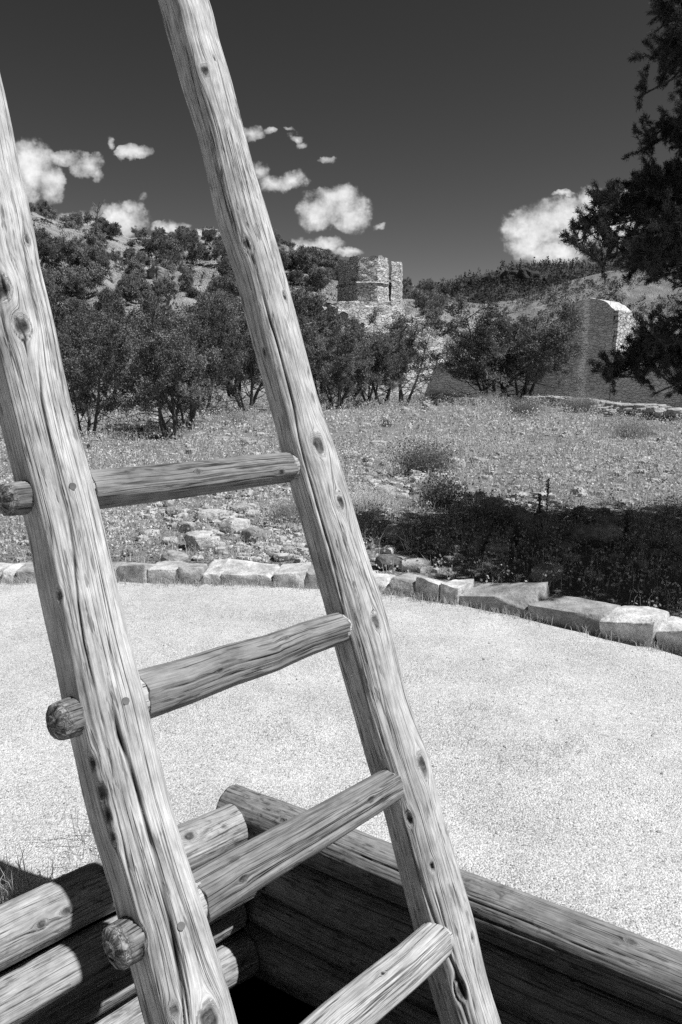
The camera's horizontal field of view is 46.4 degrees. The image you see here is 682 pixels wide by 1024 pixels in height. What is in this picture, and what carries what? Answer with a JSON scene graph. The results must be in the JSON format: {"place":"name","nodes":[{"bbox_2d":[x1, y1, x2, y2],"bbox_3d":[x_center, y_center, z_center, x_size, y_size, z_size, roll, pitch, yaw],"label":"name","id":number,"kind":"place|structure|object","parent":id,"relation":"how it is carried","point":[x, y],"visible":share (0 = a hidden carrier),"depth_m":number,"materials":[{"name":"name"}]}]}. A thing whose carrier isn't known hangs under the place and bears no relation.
{"place":"outdoors","nodes":[
{"label":"outdoors","id":0,"kind":"place"},
{"bbox_2d":[0,911,316,1023],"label":"pit ground","id":1,"kind":"structure","parent":0,"point":[255,1000],"depth_m":5.37,"materials":[{"name":"soil"}]},
{"bbox_2d":[0,0,500,1023],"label":"wooden ladder","id":2,"kind":"object","parent":1,"relation":"on","point":[58,494],"visible":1,"depth_m":1.64,"materials":[{"name":"grey wood"}]},
{"bbox_2d":[0,785,681,1023],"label":"log hatch","id":3,"kind":"object","parent":1,"relation":"on","point":[324,925],"visible":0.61,"depth_m":2.42,"materials":[{"name":"grey wood"}]},
{"bbox_2d":[31,212,502,394],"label":"hill","id":4,"kind":"structure","parent":0,"point":[206,267],"depth_m":93.49,"materials":[{"name":"soil"}]},
{"bbox_2d":[41,205,57,222],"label":"juniper tree","id":5,"kind":"object","parent":4,"relation":"on","point":[47,213],"visible":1,"depth_m":124.84,"materials":[{"name":"grey plant"}]},
{"bbox_2d":[41,269,62,297],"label":"juniper tree","id":6,"kind":"object","parent":4,"relation":"on","point":[48,283],"visible":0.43,"depth_m":73.41,"materials":[{"name":"grey plant"}]},
{"bbox_2d":[41,266,64,291],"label":"juniper tree","id":7,"kind":"object","parent":4,"relation":"on","point":[57,274],"visible":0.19,"depth_m":76.66,"materials":[{"name":"grey plant"}]},
{"bbox_2d":[37,235,76,267],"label":"juniper tree","id":8,"kind":"object","parent":4,"relation":"on","point":[49,251],"visible":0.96,"depth_m":79.91,"materials":[{"name":"grey plant"}]},
{"bbox_2d":[64,247,87,270],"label":"juniper tree","id":9,"kind":"object","parent":4,"relation":"on","point":[75,259],"visible":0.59,"depth_m":82.05,"materials":[{"name":"grey plant"}]},
{"bbox_2d":[61,273,91,298],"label":"juniper tree","id":10,"kind":"object","parent":4,"relation":"on","point":[77,287],"visible":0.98,"depth_m":75.22,"materials":[{"name":"grey plant"}]},
{"bbox_2d":[63,297,90,313],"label":"juniper tree","id":11,"kind":"object","parent":4,"relation":"on","point":[72,305],"visible":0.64,"depth_m":73.24,"materials":[{"name":"grey plant"}]},
{"bbox_2d":[57,260,105,295],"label":"juniper tree","id":12,"kind":"object","parent":4,"relation":"on","point":[96,274],"visible":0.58,"depth_m":77.30,"materials":[{"name":"grey plant"}]},
{"bbox_2d":[75,248,113,281],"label":"juniper tree","id":13,"kind":"object","parent":4,"relation":"on","point":[84,261],"visible":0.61,"depth_m":80.99,"materials":[{"name":"grey plant"}]},
{"bbox_2d":[82,225,109,249],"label":"juniper tree","id":14,"kind":"object","parent":4,"relation":"on","point":[92,239],"visible":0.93,"depth_m":106.78,"materials":[{"name":"grey plant"}]},
{"bbox_2d":[94,290,127,320],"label":"juniper tree","id":15,"kind":"object","parent":4,"relation":"on","point":[117,299],"visible":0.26,"depth_m":73.28,"materials":[{"name":"grey plant"}]},
{"bbox_2d":[99,220,123,239],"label":"juniper tree","id":16,"kind":"object","parent":4,"relation":"on","point":[105,227],"visible":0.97,"depth_m":112.97,"materials":[{"name":"grey plant"}]},
{"bbox_2d":[112,279,142,304],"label":"juniper tree","id":17,"kind":"object","parent":4,"relation":"on","point":[128,289],"visible":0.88,"depth_m":78.78,"materials":[{"name":"grey plant"}]},
{"bbox_2d":[124,257,146,277],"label":"juniper tree","id":18,"kind":"object","parent":4,"relation":"on","point":[135,266],"visible":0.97,"depth_m":90.20,"materials":[{"name":"grey plant"}]},
{"bbox_2d":[122,273,154,303],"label":"juniper tree","id":19,"kind":"object","parent":4,"relation":"on","point":[141,285],"visible":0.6,"depth_m":81.25,"materials":[{"name":"grey plant"}]},
{"bbox_2d":[125,250,153,266],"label":"juniper tree","id":20,"kind":"object","parent":4,"relation":"on","point":[141,257],"visible":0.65,"depth_m":95.34,"materials":[{"name":"grey plant"}]},
{"bbox_2d":[146,281,168,298],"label":"juniper tree","id":21,"kind":"object","parent":4,"relation":"on","point":[159,289],"visible":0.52,"depth_m":84.05,"materials":[{"name":"grey plant"}]},
{"bbox_2d":[146,266,181,280],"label":"rock outcrop","id":22,"kind":"object","parent":4,"relation":"on","point":[156,272],"visible":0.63,"depth_m":90.35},
{"bbox_2d":[152,272,178,296],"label":"juniper tree","id":23,"kind":"object","parent":4,"relation":"on","point":[168,283],"visible":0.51,"depth_m":87.76,"materials":[{"name":"grey plant"}]},
{"bbox_2d":[151,236,184,257],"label":"juniper tree","id":24,"kind":"object","parent":4,"relation":"on","point":[174,244],"visible":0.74,"depth_m":99.64,"materials":[{"name":"grey plant"}]},
{"bbox_2d":[160,227,188,251],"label":"juniper tree","id":25,"kind":"object","parent":4,"relation":"on","point":[180,236],"visible":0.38,"depth_m":107.40,"materials":[{"name":"grey plant"}]},
{"bbox_2d":[177,268,194,287],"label":"juniper tree","id":26,"kind":"object","parent":4,"relation":"on","point":[186,279],"visible":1,"depth_m":89.88,"materials":[{"name":"grey plant"}]},
{"bbox_2d":[183,240,211,265],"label":"juniper tree","id":27,"kind":"object","parent":4,"relation":"on","point":[200,251],"visible":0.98,"depth_m":97.04,"materials":[{"name":"grey plant"}]},
{"bbox_2d":[210,240,228,262],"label":"juniper tree","id":28,"kind":"object","parent":4,"relation":"on","point":[220,250],"visible":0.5,"depth_m":96.28,"materials":[{"name":"grey plant"}]},
{"bbox_2d":[214,256,233,278],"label":"juniper tree","id":29,"kind":"object","parent":4,"relation":"on","point":[225,269],"visible":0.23,"depth_m":88.78,"materials":[{"name":"grey plant"}]},
{"bbox_2d":[211,274,239,297],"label":"juniper tree","id":30,"kind":"object","parent":4,"relation":"on","point":[231,288],"visible":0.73,"depth_m":83.12,"materials":[{"name":"grey plant"}]},
{"bbox_2d":[32,217,516,388],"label":"hill scrub","id":31,"kind":"object","parent":4,"relation":"on","point":[165,301],"visible":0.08,"depth_m":94.69,"materials":[{"name":"grey plant"}]},
{"bbox_2d":[279,246,297,268],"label":"juniper tree","id":32,"kind":"object","parent":4,"relation":"on","point":[286,260],"visible":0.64,"depth_m":96.66,"materials":[{"name":"grey plant"}]},
{"bbox_2d":[289,285,317,308],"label":"juniper tree","id":33,"kind":"object","parent":4,"relation":"on","point":[306,294],"visible":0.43,"depth_m":81.72,"materials":[{"name":"grey plant"}]},
{"bbox_2d":[294,246,317,273],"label":"juniper tree","id":34,"kind":"object","parent":4,"relation":"on","point":[304,260],"visible":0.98,"depth_m":94.77,"materials":[{"name":"grey plant"}]},
{"bbox_2d":[291,289,328,319],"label":"juniper tree","id":35,"kind":"object","parent":4,"relation":"on","point":[300,305],"visible":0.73,"depth_m":77.80,"materials":[{"name":"grey plant"}]},
{"bbox_2d":[299,266,332,290],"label":"juniper tree","id":36,"kind":"object","parent":4,"relation":"on","point":[319,275],"visible":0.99,"depth_m":92.57,"materials":[{"name":"grey plant"}]},
{"bbox_2d":[314,250,339,268],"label":"juniper tree","id":37,"kind":"object","parent":4,"relation":"on","point":[326,259],"visible":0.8,"depth_m":109.15,"materials":[{"name":"grey plant"}]},
{"bbox_2d":[414,288,446,312],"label":"juniper tree","id":38,"kind":"object","parent":4,"relation":"on","point":[428,301],"visible":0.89,"depth_m":86.45,"materials":[{"name":"grey plant"}]},
{"bbox_2d":[415,306,446,325],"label":"juniper tree","id":39,"kind":"object","parent":4,"relation":"on","point":[430,313],"visible":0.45,"depth_m":83.52,"materials":[{"name":"grey plant"}]},
{"bbox_2d":[421,277,452,297],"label":"juniper tree","id":40,"kind":"object","parent":4,"relation":"on","point":[444,289],"visible":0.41,"depth_m":94.02,"materials":[{"name":"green plant"}]},
{"bbox_2d":[0,581,681,951],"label":"gravel plaza ground","id":41,"kind":"structure","parent":0,"point":[530,827],"depth_m":3.65,"materials":[{"name":"gravel"}]},
{"bbox_2d":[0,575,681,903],"bbox_3d":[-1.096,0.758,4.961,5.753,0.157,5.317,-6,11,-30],"label":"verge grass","id":42,"kind":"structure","parent":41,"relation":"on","point":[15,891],"depth_m":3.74,"materials":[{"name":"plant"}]},
{"bbox_2d":[0,390,681,617],"bbox_3d":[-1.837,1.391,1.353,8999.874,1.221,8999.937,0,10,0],"label":"field ground","id":43,"kind":"structure","parent":0,"point":[575,587],"depth_m":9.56,"materials":[{"name":"grey plant"}]},
{"bbox_2d":[2,562,24,582],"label":"kerb stone","id":44,"kind":"object","parent":43,"relation":"on","point":[9,571],"visible":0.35,"depth_m":6.47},
{"bbox_2d":[16,561,34,582],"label":"kerb stone","id":45,"kind":"object","parent":43,"relation":"on","point":[25,570],"visible":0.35,"depth_m":6.45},
{"bbox_2d":[46,286,86,387],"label":"juniper tree","id":46,"kind":"object","parent":43,"relation":"on","point":[54,303],"visible":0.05,"depth_m":23.08,"materials":[{"name":"grey plant"}]},
{"bbox_2d":[54,290,113,391],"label":"juniper tree","id":47,"kind":"object","parent":43,"relation":"on","point":[98,305],"visible":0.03,"depth_m":31.93,"materials":[{"name":"grey plant"}]},
{"bbox_2d":[55,311,134,436],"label":"juniper tree","id":48,"kind":"object","parent":43,"relation":"on","point":[79,378],"visible":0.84,"depth_m":17.57,"materials":[{"name":"grey plant"}]},
{"bbox_2d":[56,287,164,413],"bbox_3d":[-7.729,-5.202,26.498,4.337,4.217,5.027,-2,10,-14],"label":"juniper tree","id":49,"kind":"object","parent":43,"relation":"on","point":[102,315],"visible":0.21,"depth_m":25.60,"materials":[{"name":"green plant"}]},
{"bbox_2d":[80,301,184,405],"bbox_3d":[-7.914,-5.875,30.300,4.737,4.016,3.388,3,10,20],"label":"juniper tree","id":50,"kind":"object","parent":43,"relation":"on","point":[116,308],"visible":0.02,"depth_m":29.18,"materials":[{"name":"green plant"}]},
{"bbox_2d":[116,562,154,582],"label":"kerb stone","id":51,"kind":"object","parent":43,"relation":"on","point":[133,571],"visible":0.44,"depth_m":6.45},
{"bbox_2d":[108,322,221,439],"bbox_3d":[-4.061,-2.950,18.459,2.214,2.750,3.097,4,10,22],"label":"juniper tree","id":52,"kind":"object","parent":43,"relation":"on","point":[177,380],"visible":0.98,"depth_m":17.87,"materials":[{"name":"grey plant"}]},
{"bbox_2d":[147,561,185,583],"bbox_3d":[-1.415,0.570,6.595,0.307,0.279,0.327,0,10,0],"label":"kerb stone","id":53,"kind":"object","parent":43,"relation":"on","point":[166,570],"visible":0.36,"depth_m":6.43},
{"bbox_2d":[160,549,188,562],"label":"rock","id":54,"kind":"object","parent":43,"relation":"on","point":[170,555],"visible":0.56,"depth_m":6.76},
{"bbox_2d":[126,291,245,407],"bbox_3d":[-5.129,-5.860,29.136,3.998,4.509,5.892,1,10,8],"label":"juniper tree","id":55,"kind":"object","parent":43,"relation":"on","point":[199,309],"visible":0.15,"depth_m":28.56,"materials":[{"name":"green plant"}]},
{"bbox_2d":[125,302,247,428],"bbox_3d":[-4.138,-3.755,21.163,3.278,3.355,3.799,0,10,2],"label":"juniper tree","id":56,"kind":"object","parent":43,"relation":"on","point":[218,367],"visible":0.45,"depth_m":20.77,"materials":[{"name":"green plant"}]},
{"bbox_2d":[178,563,207,583],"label":"kerb stone","id":57,"kind":"object","parent":43,"relation":"on","point":[195,571],"visible":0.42,"depth_m":6.42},
{"bbox_2d":[183,530,215,549],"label":"rock","id":58,"kind":"object","parent":43,"relation":"on","point":[200,535],"visible":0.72,"depth_m":7.33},
{"bbox_2d":[203,557,230,583],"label":"kerb stone","id":59,"kind":"object","parent":43,"relation":"on","point":[215,569],"visible":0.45,"depth_m":6.46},
{"bbox_2d":[218,518,249,533],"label":"rock","id":60,"kind":"object","parent":43,"relation":"on","point":[239,523],"visible":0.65,"depth_m":8.02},
{"bbox_2d":[210,407,260,424],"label":"dry bush","id":61,"kind":"object","parent":43,"relation":"on","point":[237,416],"visible":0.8,"depth_m":22.45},
{"bbox_2d":[221,559,279,585],"bbox_3d":[-0.725,0.569,6.545,0.497,0.296,0.352,1,10,6],"label":"kerb stone","id":62,"kind":"object","parent":43,"relation":"on","point":[237,569],"visible":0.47,"depth_m":6.42,"materials":[{"name":"stone"}]},
{"bbox_2d":[185,305,320,412],"bbox_3d":[-3.180,-5.249,26.989,4.027,4.122,4.667,5,11,27],"label":"juniper tree","id":63,"kind":"object","parent":43,"relation":"on","point":[248,354],"visible":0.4,"depth_m":26.36,"materials":[{"name":"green plant"}]},
{"bbox_2d":[241,527,266,543],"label":"rock","id":64,"kind":"object","parent":43,"relation":"on","point":[248,532],"visible":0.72,"depth_m":7.56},
{"bbox_2d":[250,489,299,525],"bbox_3d":[-0.498,-0.051,8.521,1.370,0.372,1.214,0,10,0],"label":"grass clump","id":65,"kind":"object","parent":43,"relation":"on","point":[279,515],"visible":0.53,"depth_m":8.48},
{"bbox_2d":[240,310,330,385],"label":"juniper tree","id":66,"kind":"object","parent":43,"relation":"on","point":[321,316],"visible":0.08,"depth_m":34.67,"materials":[{"name":"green plant"}]},
{"bbox_2d":[273,562,310,587],"bbox_3d":[-0.395,0.582,6.480,0.300,0.277,0.376,0,10,0],"label":"kerb stone","id":67,"kind":"object","parent":43,"relation":"on","point":[290,574],"visible":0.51,"depth_m":6.33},
{"bbox_2d":[305,565,318,588],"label":"kerb stone","id":68,"kind":"object","parent":43,"relation":"on","point":[311,578],"visible":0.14,"depth_m":6.29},
{"bbox_2d":[297,313,372,398],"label":"juniper tree","id":69,"kind":"object","parent":43,"relation":"on","point":[300,318],"visible":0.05,"depth_m":36.16,"materials":[{"name":"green plant"}]},
{"bbox_2d":[0,404,681,582],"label":"field rubble","id":70,"kind":"object","parent":43,"relation":"on","point":[415,564],"visible":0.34,"depth_m":8.37,"materials":[{"name":"stone"}]},
{"bbox_2d":[302,318,396,408],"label":"juniper tree","id":71,"kind":"object","parent":43,"relation":"on","point":[338,361],"visible":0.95,"depth_m":27.96,"materials":[{"name":"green plant"}]},
{"bbox_2d":[304,310,405,400],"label":"juniper tree","id":72,"kind":"object","parent":43,"relation":"on","point":[328,319],"visible":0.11,"depth_m":32.52,"materials":[{"name":"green plant"}]},
{"bbox_2d":[330,327,409,406],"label":"juniper tree","id":73,"kind":"object","parent":43,"relation":"on","point":[376,346],"visible":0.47,"depth_m":29.09,"materials":[{"name":"grey plant"}]},
{"bbox_2d":[308,301,450,395],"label":"ruined stone walls","id":74,"kind":"structure","parent":43,"relation":"on","point":[361,310],"depth_m":68.30,"materials":[{"name":"stone"}]},
{"bbox_2d":[336,255,402,306],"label":"stone tower","id":75,"kind":"structure","parent":74,"relation":"on","point":[364,279],"depth_m":80.13,"materials":[{"name":"stone"}]},
{"bbox_2d":[347,476,421,514],"bbox_3d":[0.345,-0.204,9.400,1.280,0.406,1.320,9,13,43],"label":"grass clump","id":76,"kind":"object","parent":43,"relation":"on","point":[364,497],"visible":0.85,"depth_m":9.35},
{"bbox_2d":[374,573,395,593],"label":"kerb stone","id":77,"kind":"object","parent":43,"relation":"on","point":[382,580],"visible":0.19,"depth_m":6.18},
{"bbox_2d":[373,485,396,499],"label":"rock","id":78,"kind":"object","parent":43,"relation":"on","point":[390,488],"visible":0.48,"depth_m":10.22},
{"bbox_2d":[348,309,426,403],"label":"juniper tree","id":79,"kind":"object","parent":43,"relation":"on","point":[401,320],"visible":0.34,"depth_m":31.80,"materials":[{"name":"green plant"}]},
{"bbox_2d":[375,555,402,569],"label":"rock","id":80,"kind":"object","parent":43,"relation":"on","point":[383,560],"visible":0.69,"depth_m":6.58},
{"bbox_2d":[383,524,404,542],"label":"rock","id":81,"kind":"object","parent":43,"relation":"on","point":[389,528],"visible":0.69,"depth_m":7.49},
{"bbox_2d":[389,572,433,596],"bbox_3d":[0.550,0.632,6.206,0.228,0.285,0.368,6,11,32],"label":"kerb stone","id":82,"kind":"object","parent":43,"relation":"on","point":[406,582],"visible":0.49,"depth_m":6.08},
{"bbox_2d":[372,315,455,405],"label":"juniper tree","id":83,"kind":"object","parent":43,"relation":"on","point":[412,351],"visible":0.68,"depth_m":30.29,"materials":[{"name":"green plant"}]},
{"bbox_2d":[366,437,480,476],"bbox_3d":[1.328,-0.887,12.752,2.023,0.597,2.046,0,10,0],"label":"dry bush","id":84,"kind":"object","parent":43,"relation":"on","point":[417,459],"visible":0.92,"depth_m":12.62,"materials":[{"name":"plant"}]},
{"bbox_2d":[415,577,444,600],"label":"kerb stone","id":85,"kind":"object","parent":43,"relation":"on","point":[427,585],"visible":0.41,"depth_m":5.94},
{"bbox_2d":[406,390,459,403],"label":"grass clump","id":86,"kind":"object","parent":43,"relation":"on","point":[432,396],"visible":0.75,"depth_m":34.06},
{"bbox_2d":[404,472,479,508],"bbox_3d":[1.210,-0.269,9.731,0.906,0.426,1.091,0,10,0],"label":"dry bush","id":87,"kind":"object","parent":43,"relation":"on","point":[434,491],"visible":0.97,"depth_m":9.71,"materials":[{"name":"plant"}]},
{"bbox_2d":[440,579,473,604],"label":"kerb stone","id":88,"kind":"object","parent":43,"relation":"on","point":[455,588],"visible":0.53,"depth_m":5.84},
{"bbox_2d":[453,389,517,405],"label":"grass clump","id":89,"kind":"object","parent":43,"relation":"on","point":[486,397],"visible":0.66,"depth_m":31.60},
{"bbox_2d":[429,488,547,527],"bbox_3d":[1.618,-0.057,8.856,1.353,0.355,1.294,8,13,41],"label":"dry bush","id":90,"kind":"object","parent":43,"relation":"on","point":[486,512],"visible":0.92,"depth_m":8.72,"materials":[{"name":"plant"}]},
{"bbox_2d":[418,293,589,403],"bbox_3d":[6.329,-6.586,33.348,7.020,4.601,6.056,-1,10,-7],"label":"juniper tree","id":91,"kind":"object","parent":43,"relation":"on","point":[470,344],"visible":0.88,"depth_m":32.02,"materials":[{"name":"grey plant"}]},
{"bbox_2d":[459,582,549,617],"bbox_3d":[1.198,0.683,5.783,0.615,0.369,0.358,7,12,36],"label":"kerb stone","id":92,"kind":"object","parent":43,"relation":"on","point":[513,598],"visible":0.52,"depth_m":5.67,"materials":[{"name":"stone"}]},
{"bbox_2d":[482,394,552,416],"bbox_3d":[5.794,-3.416,25.413,2.401,0.708,2.522,-6,11,-32],"label":"dry bush","id":93,"kind":"object","parent":43,"relation":"on","point":[527,406],"visible":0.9,"depth_m":25.17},
{"bbox_2d":[510,511,531,524],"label":"rock","id":94,"kind":"object","parent":43,"relation":"on","point":[523,516],"visible":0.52,"depth_m":8.59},
{"bbox_2d":[460,302,588,402],"bbox_3d":[7.721,-6.590,33.961,5.532,4.409,6.412,2,10,14],"label":"juniper tree","id":95,"kind":"object","parent":43,"relation":"on","point":[569,311],"visible":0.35,"depth_m":32.79,"materials":[{"name":"grey plant"}]},
{"bbox_2d":[425,298,681,407],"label":"ruined church wall","id":96,"kind":"structure","parent":43,"relation":"on","point":[607,329],"depth_m":41.78,"materials":[{"name":"stone"}]},
{"bbox_2d":[528,595,620,634],"bbox_3d":[1.605,0.759,5.450,0.556,0.296,0.374,9,13,43],"label":"kerb stone","id":97,"kind":"object","parent":43,"relation":"on","point":[571,612],"visible":0.48,"depth_m":5.34,"materials":[{"name":"stone"}]},
{"bbox_2d":[548,390,619,411],"bbox_3d":[7.866,-3.695,26.466,2.595,0.691,2.802,5,11,29],"label":"dry bush","id":98,"kind":"object","parent":43,"relation":"on","point":[581,402],"visible":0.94,"depth_m":26.13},
{"bbox_2d":[570,523,622,544],"bbox_3d":[2.426,0.231,7.588,0.378,0.231,0.446,-7,0,-30],"label":"rock","id":99,"kind":"object","parent":43,"relation":"on","point":[591,532],"visible":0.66,"depth_m":7.44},
{"bbox_2d":[521,395,681,420],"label":"stone wall","id":100,"kind":"structure","parent":43,"relation":"on","point":[661,408],"depth_m":23.93,"materials":[{"name":"stone"}]},
{"bbox_2d":[558,0,681,398],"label":"pine tree","id":101,"kind":"object","parent":43,"relation":"on","point":[652,248],"visible":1,"depth_m":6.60,"materials":[{"name":"black plant"}]},
{"bbox_2d":[582,412,679,438],"bbox_3d":[6.866,-2.028,18.477,2.224,0.590,2.338,5,11,28],"label":"dry bush","id":102,"kind":"object","parent":43,"relation":"on","point":[638,429],"visible":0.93,"depth_m":18.37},
{"bbox_2d":[599,606,669,645],"bbox_3d":[1.911,0.790,5.182,0.385,0.332,0.400,8,12,39],"label":"kerb stone","id":103,"kind":"object","parent":43,"relation":"on","point":[635,623],"visible":0.53,"depth_m":5.04,"materials":[{"name":"stone"}]},
{"bbox_2d":[656,616,681,651],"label":"kerb stone","id":104,"kind":"object","parent":43,"relation":"on","point":[669,630],"visible":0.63,"depth_m":4.90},
{"bbox_2d":[0,0,681,289],"label":"sky","id":105,"kind":"structure","parent":0,"point":[447,139],"materials":[{"name":"grey"}]},
{"bbox_2d":[466,268,546,285],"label":"cliff hills","id":106,"kind":"structure","parent":0,"point":[521,272],"depth_m":715.52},
{"bbox_2d":[450,266,618,303],"bbox_3d":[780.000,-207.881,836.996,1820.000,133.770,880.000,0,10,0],"label":"mesa hills","id":107,"kind":"structure","parent":0,"point":[495,293],"depth_m":723.62,"materials":[{"name":"plant"}]},
{"bbox_2d":[435,256,625,303],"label":"mesa forest","id":108,"kind":"object","parent":107,"relation":"on","point":[529,285],"visible":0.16,"depth_m":707.73,"materials":[{"name":"plant"}]},
{"bbox_2d":[449,263,681,341],"bbox_3d":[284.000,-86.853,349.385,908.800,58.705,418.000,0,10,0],"label":"hill slope","id":109,"kind":"structure","parent":0,"point":[652,292],"depth_m":267.04,"materials":[{"name":"soil"}]},
{"bbox_2d":[448,267,681,339],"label":"slope scrub","id":110,"kind":"object","parent":109,"relation":"on","point":[565,283],"visible":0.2,"depth_m":276.86,"materials":[{"name":"grey plant"}]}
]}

